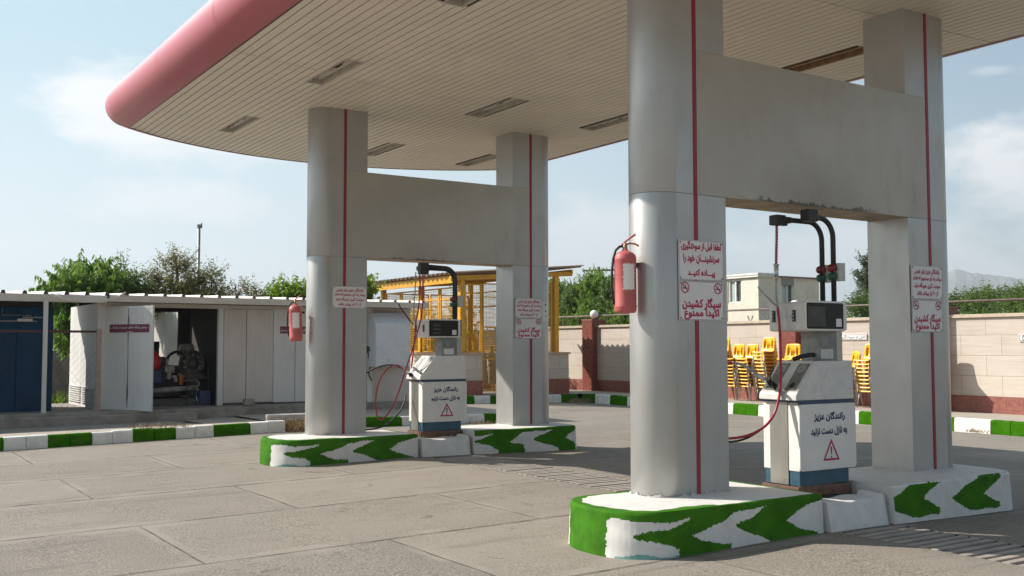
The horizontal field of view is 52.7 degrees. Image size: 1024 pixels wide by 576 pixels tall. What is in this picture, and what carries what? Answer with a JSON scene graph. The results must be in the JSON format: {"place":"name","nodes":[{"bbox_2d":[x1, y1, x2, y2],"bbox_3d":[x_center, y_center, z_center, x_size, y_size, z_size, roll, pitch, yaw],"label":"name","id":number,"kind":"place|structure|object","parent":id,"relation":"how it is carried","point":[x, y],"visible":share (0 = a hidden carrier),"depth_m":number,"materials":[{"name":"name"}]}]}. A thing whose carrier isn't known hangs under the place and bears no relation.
{"place":"outdoors","nodes":[
{"label":"outdoors","id":0,"kind":"place"},
{"bbox_2d":[0,396,1023,575],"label":"forecourt pavement","id":1,"kind":"structure","parent":0,"point":[230,505],"depth_m":9.46,"materials":[{"name":"concrete"}]},
{"bbox_2d":[28,273,74,360],"bbox_3d":[-9.973,1.352,23.578,1.820,3.417,1.839,2,-4,-33],"label":"peach tree","id":2,"kind":"object","parent":1,"relation":"on","point":[62,320],"visible":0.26,"depth_m":23.28,"materials":[{"name":"green plant"}]},
{"bbox_2d":[37,248,140,313],"bbox_3d":[-9.872,1.062,24.079,2.403,4.045,2.238,2,-4,-33],"label":"peach tree","id":3,"kind":"object","parent":1,"relation":"on","point":[97,276],"visible":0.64,"depth_m":23.68,"materials":[{"name":"green plant"}]},
{"bbox_2d":[109,248,165,293],"bbox_3d":[-9.144,1.068,24.750,1.508,4.105,1.578,2,-4,-33],"label":"shrub","id":4,"kind":"object","parent":1,"relation":"on","point":[136,277],"visible":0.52,"depth_m":24.64,"materials":[{"name":"green plant"}]},
{"bbox_2d":[0,420,284,450],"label":"kerb","id":5,"kind":"structure","parent":1,"relation":"on","point":[8,443],"depth_m":16.90,"materials":[{"name":"white concrete"}]},
{"bbox_2d":[154,312,177,364],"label":"annex wall","id":6,"kind":"structure","parent":1,"relation":"on","point":[165,329],"depth_m":24.54,"materials":[{"name":"white paint"}]},
{"bbox_2d":[132,242,212,295],"bbox_3d":[-8.275,0.986,25.134,1.968,4.313,1.854,2,-4,-33],"label":"apricot tree","id":7,"kind":"object","parent":1,"relation":"on","point":[176,287],"visible":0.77,"depth_m":25.10,"materials":[{"name":"green plant"}]},
{"bbox_2d":[0,290,427,429],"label":"compressor shed","id":8,"kind":"structure","parent":1,"relation":"on","point":[245,347],"depth_m":21.41,"materials":[{"name":"metal"}]},
{"bbox_2d":[0,301,53,412],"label":"blue container","id":9,"kind":"object","parent":8,"relation":"on","point":[20,315],"visible":0.92,"depth_m":19.33,"materials":[{"name":"metal"}]},
{"bbox_2d":[41,301,48,412],"bbox_3d":[-8.579,1.300,18.989,0.075,2.120,0.075,2,-4,-33],"label":"steel post","id":10,"kind":"object","parent":8,"relation":"attached to","point":[44,357],"visible":0.86,"depth_m":18.96,"materials":[{"name":"metal"}]},
{"bbox_2d":[0,330,96,411],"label":"wire fence","id":11,"kind":"object","parent":8,"relation":"on","point":[64,331],"visible":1,"depth_m":19.06,"materials":[{"name":"metal"}]},
{"bbox_2d":[95,329,101,410],"bbox_3d":[-7.794,1.578,19.488,0.085,1.620,0.085,2,-4,-33],"label":"rusty post","id":12,"kind":"object","parent":8,"relation":"attached to","point":[98,369],"visible":0.83,"depth_m":19.46,"materials":[{"name":"brown metal"}]},
{"bbox_2d":[104,305,154,411],"bbox_3d":[-7.361,1.349,19.873,1.137,2.020,0.065,-1,-3,22],"label":"open door","id":13,"kind":"structure","parent":8,"relation":"in","point":[129,344],"depth_m":19.85,"materials":[{"name":"white metal"}]},
{"bbox_2d":[153,341,210,406],"bbox_3d":[-7.223,1.786,21.744,1.438,1.320,1.500,2,-4,-33],"label":"gas compressor","id":14,"kind":"object","parent":8,"relation":"on","point":[189,362],"visible":0.85,"depth_m":21.56,"materials":[{"name":"metal"}]},
{"bbox_2d":[223,309,273,403],"bbox_3d":[-5.524,1.446,21.673,1.060,1.985,0.055,2,-4,-33],"label":"closed door","id":15,"kind":"structure","parent":8,"relation":"in","point":[248,334],"depth_m":21.64,"materials":[{"name":"white metal"}]},
{"bbox_2d":[276,310,305,401],"bbox_3d":[-4.681,1.479,22.219,0.790,2.020,0.065,2,-4,-33],"label":"closed door","id":16,"kind":"structure","parent":8,"relation":"in","point":[291,356],"depth_m":22.13,"materials":[{"name":"white metal"}]},
{"bbox_2d":[189,256,241,295],"bbox_3d":[-7.577,1.160,25.648,1.595,4.020,1.394,2,-4,-33],"label":"apricot tree","id":17,"kind":"object","parent":1,"relation":"on","point":[214,290],"visible":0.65,"depth_m":25.67,"materials":[{"name":"green plant"}]},
{"bbox_2d":[237,274,270,296],"bbox_3d":[-6.542,1.405,26.242,0.891,3.587,0.968,-1,-3,14],"label":"shrub","id":18,"kind":"object","parent":1,"relation":"on","point":[253,290],"visible":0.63,"depth_m":26.22,"materials":[{"name":"green plant"}]},
{"bbox_2d":[258,273,305,297],"bbox_3d":[-5.639,1.401,26.880,2.195,3.670,1.837,2,-4,-33],"label":"mulberry tree","id":19,"kind":"object","parent":1,"relation":"on","point":[296,289],"visible":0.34,"depth_m":26.58,"materials":[{"name":"green plant"}]},
{"bbox_2d":[283,416,304,431],"bbox_3d":[-3.876,2.419,18.638,0.941,0.294,0.918,2,-4,-33],"label":"grass tuft","id":20,"kind":"object","parent":1,"relation":"on","point":[294,426],"visible":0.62,"depth_m":18.42,"materials":[{"name":"brown plant"}]},
{"bbox_2d":[260,430,417,466],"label":"pump island","id":21,"kind":"structure","parent":1,"relation":"on","point":[292,450],"depth_m":13.57,"materials":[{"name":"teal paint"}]},
{"bbox_2d":[304,107,367,435],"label":"canopy column","id":22,"kind":"structure","parent":21,"relation":"on","point":[335,383],"depth_m":14.18,"materials":[{"name":"silver metal"}]},
{"bbox_2d":[287,295,304,341],"bbox_3d":[-2.934,0.407,14.064,0.233,0.638,0.181,0,-3,-33],"label":"fire extinguisher","id":23,"kind":"object","parent":22,"relation":"attached to","point":[295,312],"visible":1,"depth_m":13.99,"materials":[{"name":"red metal"}]},
{"bbox_2d":[332,286,366,308],"bbox_3d":[-2.235,0.127,14.248,0.508,0.302,0.010,2,-4,-33],"label":"notice sign","id":24,"kind":"object","parent":22,"relation":"attached to","point":[349,297],"visible":1,"depth_m":14.24,"materials":[{"name":"white"}]},
{"bbox_2d":[347,170,528,266],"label":"portal beam","id":25,"kind":"structure","parent":22,"relation":"attached to","point":[394,218],"depth_m":15.07,"materials":[{"name":"silver metal"}]},
{"bbox_2d":[367,273,386,299],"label":"mulberry tree","id":26,"kind":"object","parent":1,"relation":"on","point":[372,289],"visible":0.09,"depth_m":32.06,"materials":[{"name":"green plant"}]},
{"bbox_2d":[366,413,495,426],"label":"kerb","id":27,"kind":"structure","parent":1,"relation":"on","point":[372,421],"depth_m":20.40,"materials":[{"name":"white concrete"}]},
{"bbox_2d":[375,286,488,350],"bbox_3d":[-4.690,1.798,36.639,8.880,3.906,2.076,2,-4,-33],"label":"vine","id":28,"kind":"object","parent":1,"relation":"on","point":[412,327],"visible":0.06,"depth_m":37.81,"materials":[{"name":"green plant"}]},
{"bbox_2d":[418,434,470,457],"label":"hose pit block","id":29,"kind":"structure","parent":1,"relation":"on","point":[458,444],"depth_m":14.41,"materials":[{"name":"concrete"}]},
{"bbox_2d":[366,263,466,437],"bbox_3d":[-1.511,0.941,14.769,1.769,2.600,0.742,1,-3,-16],"label":"gas dispenser","id":30,"kind":"object","parent":29,"relation":"on","point":[437,395],"visible":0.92,"depth_m":14.78,"materials":[{"name":"white metal"}]},
{"bbox_2d":[375,265,583,394],"bbox_3d":[-1.368,1.479,34.034,4.830,4.310,6.030,2,-4,-33],"label":"gas cage","id":31,"kind":"object","parent":1,"relation":"on","point":[558,371],"visible":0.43,"depth_m":32.31,"materials":[{"name":"yellow metal"}]},
{"bbox_2d":[466,332,495,384],"bbox_3d":[-1.158,2.315,32.300,0.551,1.844,1.958,-2,-4,27],"label":"gas pipework","id":32,"kind":"object","parent":31,"relation":"in","point":[468,334],"visible":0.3,"depth_m":32.83,"materials":[{"name":"yellow paint"}]},
{"bbox_2d":[461,422,576,453],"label":"pump island","id":33,"kind":"structure","parent":1,"relation":"on","point":[495,438],"depth_m":15.14,"materials":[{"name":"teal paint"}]},
{"bbox_2d":[496,132,549,425],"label":"canopy column","id":34,"kind":"structure","parent":33,"relation":"on","point":[522,381],"depth_m":15.95,"materials":[{"name":"silver metal"}]},
{"bbox_2d":[515,318,541,338],"bbox_3d":[0.256,0.621,15.856,0.492,0.307,0.010,2,-4,-33],"label":"notice sign","id":35,"kind":"object","parent":34,"relation":"attached to","point":[525,328],"visible":1,"depth_m":15.85,"materials":[{"name":"white"}]},
{"bbox_2d":[515,298,541,317],"bbox_3d":[0.256,0.308,15.874,0.500,0.305,0.010,2,-4,-33],"label":"notice sign","id":36,"kind":"object","parent":34,"relation":"attached to","point":[528,307],"visible":1,"depth_m":15.87,"materials":[{"name":"white metal"}]},
{"bbox_2d":[467,394,577,403],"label":"kerb","id":37,"kind":"structure","parent":1,"relation":"on","point":[491,399],"depth_m":30.66,"materials":[{"name":"white concrete"}]},
{"bbox_2d":[569,481,823,559],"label":"pump island","id":38,"kind":"structure","parent":1,"relation":"on","point":[622,525],"depth_m":7.77,"materials":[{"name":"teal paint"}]},
{"bbox_2d":[627,0,730,497],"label":"canopy column","id":39,"kind":"structure","parent":38,"relation":"on","point":[679,437],"depth_m":8.36,"materials":[{"name":"silver metal"}]},
{"bbox_2d":[105,0,1023,170],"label":"station canopy","id":40,"kind":"object","parent":39,"relation":"on","point":[424,79],"visible":0.73,"depth_m":12.14,"materials":[{"name":"beige metal"}]},
{"bbox_2d":[218,116,259,132],"bbox_3d":[-4.048,-2.456,15.330,0.246,0.075,1.234,2,-4,-33],"label":"ceiling lamp","id":41,"kind":"object","parent":40,"relation":"attached to","point":[239,124],"visible":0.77,"depth_m":15.42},
{"bbox_2d":[305,59,364,84],"bbox_3d":[-2.145,-2.623,12.433,0.246,0.075,1.234,2,-4,-33],"label":"ceiling lamp","id":42,"kind":"object","parent":40,"relation":"attached to","point":[342,67],"visible":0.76,"depth_m":12.50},
{"bbox_2d":[368,142,403,155],"bbox_3d":[-2.204,-2.346,17.302,0.246,0.075,1.234,2,-4,-33],"label":"ceiling lamp","id":43,"kind":"object","parent":40,"relation":"attached to","point":[380,149],"visible":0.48,"depth_m":17.32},
{"bbox_2d":[441,0,475,6],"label":"ceiling lamp","id":44,"kind":"object","parent":40,"relation":"attached to","point":[461,3],"visible":1,"depth_m":9.96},
{"bbox_2d":[458,154,495,166],"bbox_3d":[-0.559,-2.290,18.331,0.246,0.075,1.234,2,-4,-33],"label":"ceiling lamp","id":45,"kind":"object","parent":40,"relation":"attached to","point":[480,159],"visible":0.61,"depth_m":18.43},
{"bbox_2d":[465,98,527,117],"bbox_3d":[-0.230,-2.520,14.296,0.246,0.075,1.234,2,-4,-33],"label":"ceiling lamp","id":46,"kind":"object","parent":40,"relation":"attached to","point":[495,107],"visible":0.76,"depth_m":14.36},
{"bbox_2d":[582,113,627,130],"bbox_3d":[1.480,-2.469,15.225,0.246,0.075,1.234,2,-4,-33],"label":"ceiling lamp","id":47,"kind":"object","parent":40,"relation":"attached to","point":[619,119],"visible":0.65,"depth_m":15.36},
{"bbox_2d":[782,45,863,71],"bbox_3d":[3.602,-2.658,11.958,0.246,0.075,1.234,2,-4,-33],"label":"ceiling lamp","id":48,"kind":"object","parent":40,"relation":"attached to","point":[856,50],"visible":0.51,"depth_m":11.96,"materials":[{"name":"beige metal"}]},
{"bbox_2d":[610,234,638,312],"bbox_3d":[0.920,-0.118,8.307,0.180,0.638,0.216,-3,-4,41],"label":"fire extinguisher","id":49,"kind":"object","parent":39,"relation":"attached to","point":[624,264],"visible":1,"depth_m":8.22,"materials":[{"name":"red metal"}]},
{"bbox_2d":[678,239,723,281],"bbox_3d":[1.544,-0.223,8.438,0.496,0.327,0.010,2,-4,-33],"label":"notice sign","id":50,"kind":"object","parent":39,"relation":"attached to","point":[698,260],"visible":1,"depth_m":8.43,"materials":[{"name":"white"}]},
{"bbox_2d":[679,280,723,320],"bbox_3d":[1.544,0.104,8.419,0.492,0.318,0.010,2,-4,-33],"label":"notice sign","id":51,"kind":"object","parent":39,"relation":"attached to","point":[700,300],"visible":1,"depth_m":8.41,"materials":[{"name":"white metal"}]},
{"bbox_2d":[697,50,926,220],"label":"portal beam","id":52,"kind":"structure","parent":39,"relation":"attached to","point":[775,139],"depth_m":9.24,"materials":[{"name":"silver metal"}]},
{"bbox_2d":[410,313,1023,414],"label":"boundary wall","id":53,"kind":"structure","parent":1,"relation":"on","point":[987,363],"depth_m":24.50,"materials":[{"name":"stone"}]},
{"bbox_2d":[559,298,1023,325],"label":"wall pipe","id":54,"kind":"object","parent":53,"relation":"attached to","point":[958,301],"depth_m":27.31,"materials":[{"name":"metal"}]},
{"bbox_2d":[444,455,1023,547],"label":"trench","id":55,"kind":"object","parent":1,"relation":"in","point":[907,527],"visible":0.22,"depth_m":8.31,"materials":[{"name":"grey metal"}]},
{"bbox_2d":[436,455,630,491],"bbox_3d":[0.782,2.218,11.898,0.720,0.076,5.554,2,-4,-33],"label":"trench grate","id":56,"kind":"object","parent":55,"relation":"in","point":[587,479],"visible":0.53,"depth_m":12.40,"materials":[{"name":"metal"}]},
{"bbox_2d":[845,525,1023,565],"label":"trench grate","id":57,"kind":"object","parent":55,"relation":"in","point":[987,549],"visible":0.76,"depth_m":7.95,"materials":[{"name":"metal"}]},
{"bbox_2d":[582,394,1023,436],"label":"kerb","id":58,"kind":"structure","parent":1,"relation":"on","point":[1000,427],"depth_m":22.82,"materials":[{"name":"white concrete"}]},
{"bbox_2d":[822,489,888,532],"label":"hose pit block","id":59,"kind":"structure","parent":1,"relation":"on","point":[862,508],"depth_m":8.64,"materials":[{"name":"concrete"}]},
{"bbox_2d":[728,209,855,494],"bbox_3d":[2.171,0.608,9.034,1.782,2.605,0.596,1,-3,-18],"label":"gas dispenser","id":60,"kind":"object","parent":59,"relation":"on","point":[809,427],"visible":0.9,"depth_m":9.02,"materials":[{"name":"metal"}]},
{"bbox_2d":[848,464,1012,523],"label":"pump island","id":61,"kind":"structure","parent":1,"relation":"on","point":[957,490],"depth_m":9.34,"materials":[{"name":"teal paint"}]},
{"bbox_2d":[863,7,953,471],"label":"canopy column","id":62,"kind":"structure","parent":61,"relation":"on","point":[911,415],"depth_m":10.14,"materials":[{"name":"silver metal"}]},
{"bbox_2d":[911,265,942,299],"bbox_3d":[4.040,-0.053,10.068,0.492,0.326,0.010,2,-4,-33],"label":"notice sign","id":63,"kind":"object","parent":62,"relation":"attached to","point":[926,282],"visible":1,"depth_m":10.06,"materials":[{"name":"white"}]},
{"bbox_2d":[912,299,942,331],"bbox_3d":[4.035,0.273,10.046,0.475,0.313,0.010,2,-4,-33],"label":"notice sign","id":64,"kind":"object","parent":62,"relation":"attached to","point":[926,315],"visible":1,"depth_m":10.04,"materials":[{"name":"white metal"}]},
{"bbox_2d":[0,389,1023,437],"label":"pavement","id":65,"kind":"structure","parent":0,"point":[477,410],"depth_m":21.40,"materials":[{"name":"concrete"}]},
{"bbox_2d":[265,413,304,420],"bbox_3d":[-4.061,2.401,19.258,1.050,0.120,0.170,2,-4,-26],"label":"loose kerb stone","id":66,"kind":"object","parent":65,"relation":"on","point":[269,417],"visible":0.49,"depth_m":19.09,"materials":[{"name":"paint"}]},
{"bbox_2d":[738,381,761,400],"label":"stacking chair","id":67,"kind":"object","parent":65,"relation":"on","point":[752,385],"visible":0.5,"depth_m":28.84,"materials":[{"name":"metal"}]},
{"bbox_2d":[738,368,761,397],"bbox_3d":[6.645,2.639,28.829,0.525,0.841,0.472,2,-4,-34],"label":"stacking chair","id":68,"kind":"object","parent":67,"relation":"on","point":[741,382],"visible":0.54,"depth_m":28.75,"materials":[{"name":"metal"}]},
{"bbox_2d":[738,370,760,391],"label":"stacking chair","id":69,"kind":"object","parent":68,"relation":"on","point":[751,378],"visible":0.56,"depth_m":28.79,"materials":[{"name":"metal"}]},
{"bbox_2d":[737,364,760,390],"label":"stacking chair","id":70,"kind":"object","parent":69,"relation":"on","point":[751,374],"visible":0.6,"depth_m":28.74,"materials":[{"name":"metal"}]},
{"bbox_2d":[737,360,760,387],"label":"stacking chair","id":71,"kind":"object","parent":70,"relation":"on","point":[739,372],"visible":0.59,"depth_m":28.77,"materials":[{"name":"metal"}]},
{"bbox_2d":[736,357,759,384],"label":"stacking chair","id":72,"kind":"object","parent":71,"relation":"on","point":[738,369],"visible":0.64,"depth_m":28.77,"materials":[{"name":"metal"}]},
{"bbox_2d":[736,351,759,380],"bbox_3d":[6.577,2.165,28.813,0.525,0.841,0.473,2,-4,-32],"label":"stacking chair","id":73,"kind":"object","parent":72,"relation":"on","point":[749,364],"visible":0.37,"depth_m":28.84,"materials":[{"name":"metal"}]},
{"bbox_2d":[735,348,758,377],"bbox_3d":[6.567,2.070,28.805,0.525,0.841,0.472,2,-4,-33],"label":"stacking chair","id":74,"kind":"object","parent":73,"relation":"on","point":[748,361],"visible":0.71,"depth_m":28.85,"materials":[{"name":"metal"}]},
{"bbox_2d":[735,344,758,373],"bbox_3d":[6.550,1.975,28.806,0.525,0.841,0.473,2,-4,-33],"label":"stacking chair","id":75,"kind":"object","parent":74,"relation":"on","point":[752,347],"visible":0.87,"depth_m":28.89,"materials":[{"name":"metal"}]},
{"bbox_2d":[0,0,1023,329],"label":"sky","id":76,"kind":"structure","parent":0,"point":[73,178],"materials":[{"name":"blue"}]},
{"bbox_2d":[846,269,1023,317],"bbox_3d":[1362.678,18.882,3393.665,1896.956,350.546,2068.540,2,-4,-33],"label":"mountain","id":77,"kind":"structure","parent":0,"point":[961,278],"depth_m":3734.65,"materials":[{"name":"grey stone"}]},
{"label":"stacking chair","id":78,"kind":"object","parent":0,"visible":0},
{"bbox_2d":[754,370,770,387],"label":"stacking chair","id":79,"kind":"object","parent":78,"relation":"on","point":[768,372],"visible":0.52,"depth_m":28.33,"materials":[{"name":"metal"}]},
{"bbox_2d":[753,355,777,384],"bbox_3d":[6.956,2.230,28.315,0.525,0.841,0.473,2,-4,-34],"label":"stacking chair","id":80,"kind":"object","parent":79,"relation":"on","point":[768,368],"visible":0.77,"depth_m":28.29,"materials":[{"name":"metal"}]},
{"bbox_2d":[753,352,777,380],"bbox_3d":[6.945,2.135,28.308,0.525,0.841,0.472,2,-4,-33],"label":"stacking chair","id":81,"kind":"object","parent":80,"relation":"on","point":[769,365],"visible":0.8,"depth_m":28.24,"materials":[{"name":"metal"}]},
{"bbox_2d":[752,348,776,377],"bbox_3d":[6.928,2.041,28.310,0.526,0.841,0.473,2,-4,-34],"label":"stacking chair","id":82,"kind":"object","parent":81,"relation":"on","point":[768,361],"visible":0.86,"depth_m":28.24,"materials":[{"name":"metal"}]},
{"bbox_2d":[753,345,775,374],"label":"stacking chair","id":83,"kind":"object","parent":82,"relation":"on","point":[767,358],"visible":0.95,"depth_m":28.26,"materials":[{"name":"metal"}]},
{"bbox_2d":[752,341,775,369],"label":"stacking chair","id":84,"kind":"object","parent":83,"relation":"on","point":[766,354],"visible":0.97,"depth_m":28.28,"materials":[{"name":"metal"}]},
{"bbox_2d":[751,337,775,367],"bbox_3d":[6.888,1.756,28.299,0.525,0.841,0.473,2,-4,-34],"label":"stacking chair","id":85,"kind":"object","parent":84,"relation":"on","point":[768,340],"visible":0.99,"depth_m":28.36,"materials":[{"name":"plastic"}]},
{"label":"stacking chair","id":86,"kind":"object","parent":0,"visible":0},
{"bbox_2d":[777,348,799,362],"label":"stacking chair","id":87,"kind":"object","parent":86,"relation":"on","point":[792,353],"visible":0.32,"depth_m":27.89,"materials":[{"name":"plastic"}]},
{"bbox_2d":[777,344,800,360],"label":"stacking chair","id":88,"kind":"object","parent":87,"relation":"on","point":[793,347],"visible":0.73,"depth_m":27.86,"materials":[{"name":"plastic"}]},
{"label":"ground","id":89,"kind":"structure","parent":0,"visible":0},
{"bbox_2d":[52,351,69,402],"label":"back wall","id":90,"kind":"structure","parent":89,"relation":"on","point":[62,375],"depth_m":25.04,"materials":[{"name":"concrete"}]},
{"bbox_2d":[559,275,596,325],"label":"fruit tree","id":91,"kind":"object","parent":89,"relation":"on","point":[570,293],"visible":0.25,"depth_m":42.52,"materials":[{"name":"green plant"}]},
{"bbox_2d":[566,265,610,325],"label":"fruit tree","id":92,"kind":"object","parent":89,"relation":"on","point":[593,282],"visible":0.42,"depth_m":41.73,"materials":[{"name":"green plant"}]},
{"bbox_2d":[581,319,606,390],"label":"wall pillar","id":93,"kind":"structure","parent":89,"relation":"on","point":[589,355],"depth_m":36.10,"materials":[{"name":"red brick"}]},
{"bbox_2d":[581,274,629,324],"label":"fruit tree","id":94,"kind":"object","parent":89,"relation":"on","point":[606,293],"visible":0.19,"depth_m":40.81,"materials":[{"name":"green plant"}]},
{"bbox_2d":[600,275,629,324],"bbox_3d":[4.737,1.525,39.788,2.624,5.065,2.452,-1,-3,21],"label":"fruit tree","id":95,"kind":"object","parent":89,"relation":"on","point":[621,320],"visible":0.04,"depth_m":39.53,"materials":[{"name":"green plant"}]},
{"bbox_2d":[726,272,818,320],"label":"guard house","id":96,"kind":"structure","parent":89,"relation":"on","point":[744,291],"depth_m":40.94,"materials":[{"name":"beige paint"}]},
{"bbox_2d":[728,279,741,302],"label":"window","id":97,"kind":"structure","parent":96,"relation":"in","point":[735,286],"depth_m":41.24,"materials":[{"name":"white glass"}]},
{"bbox_2d":[781,282,792,301],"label":"window","id":98,"kind":"structure","parent":96,"relation":"in","point":[787,290],"depth_m":41.13,"materials":[{"name":"grey glass"}]},
{"bbox_2d":[781,332,800,360],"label":"wall pillar","id":99,"kind":"structure","parent":89,"relation":"on","point":[790,338],"depth_m":28.57,"materials":[{"name":"red brick"}]},
{"bbox_2d":[841,287,868,317],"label":"orchard tree","id":100,"kind":"object","parent":89,"relation":"on","point":[862,299],"visible":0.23,"depth_m":37.60,"materials":[{"name":"green plant"}]},
{"bbox_2d":[850,248,868,317],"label":"poplar tree","id":101,"kind":"object","parent":89,"relation":"on","point":[862,276],"visible":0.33,"depth_m":55.06,"materials":[{"name":"green plant"}]},
{"bbox_2d":[948,285,989,314],"bbox_3d":[15.292,1.826,35.041,2.737,3.904,2.609,-1,-3,15],"label":"orchard tree","id":102,"kind":"object","parent":89,"relation":"on","point":[954,297],"visible":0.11,"depth_m":34.95,"materials":[{"name":"green plant"}]},
{"bbox_2d":[957,278,1009,314],"bbox_3d":[15.613,1.677,33.566,2.621,4.032,2.780,2,-4,-33],"label":"orchard tree","id":103,"kind":"object","parent":89,"relation":"on","point":[987,293],"visible":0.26,"depth_m":33.53,"materials":[{"name":"green plant"}]},
{"bbox_2d":[980,283,1022,313],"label":"orchard tree","id":104,"kind":"object","parent":89,"relation":"on","point":[994,307],"visible":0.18,"depth_m":31.75,"materials":[{"name":"green plant"}]},
{"bbox_2d":[983,280,1023,312],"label":"orchard tree","id":105,"kind":"object","parent":89,"relation":"on","point":[1018,294],"visible":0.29,"depth_m":30.52,"materials":[{"name":"green plant"}]},
{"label":"drain channel","id":106,"kind":"structure","parent":0,"visible":0},
{"bbox_2d":[0,421,196,433],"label":"drain grate","id":107,"kind":"object","parent":106,"relation":"on","point":[58,428],"visible":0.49,"depth_m":18.51,"materials":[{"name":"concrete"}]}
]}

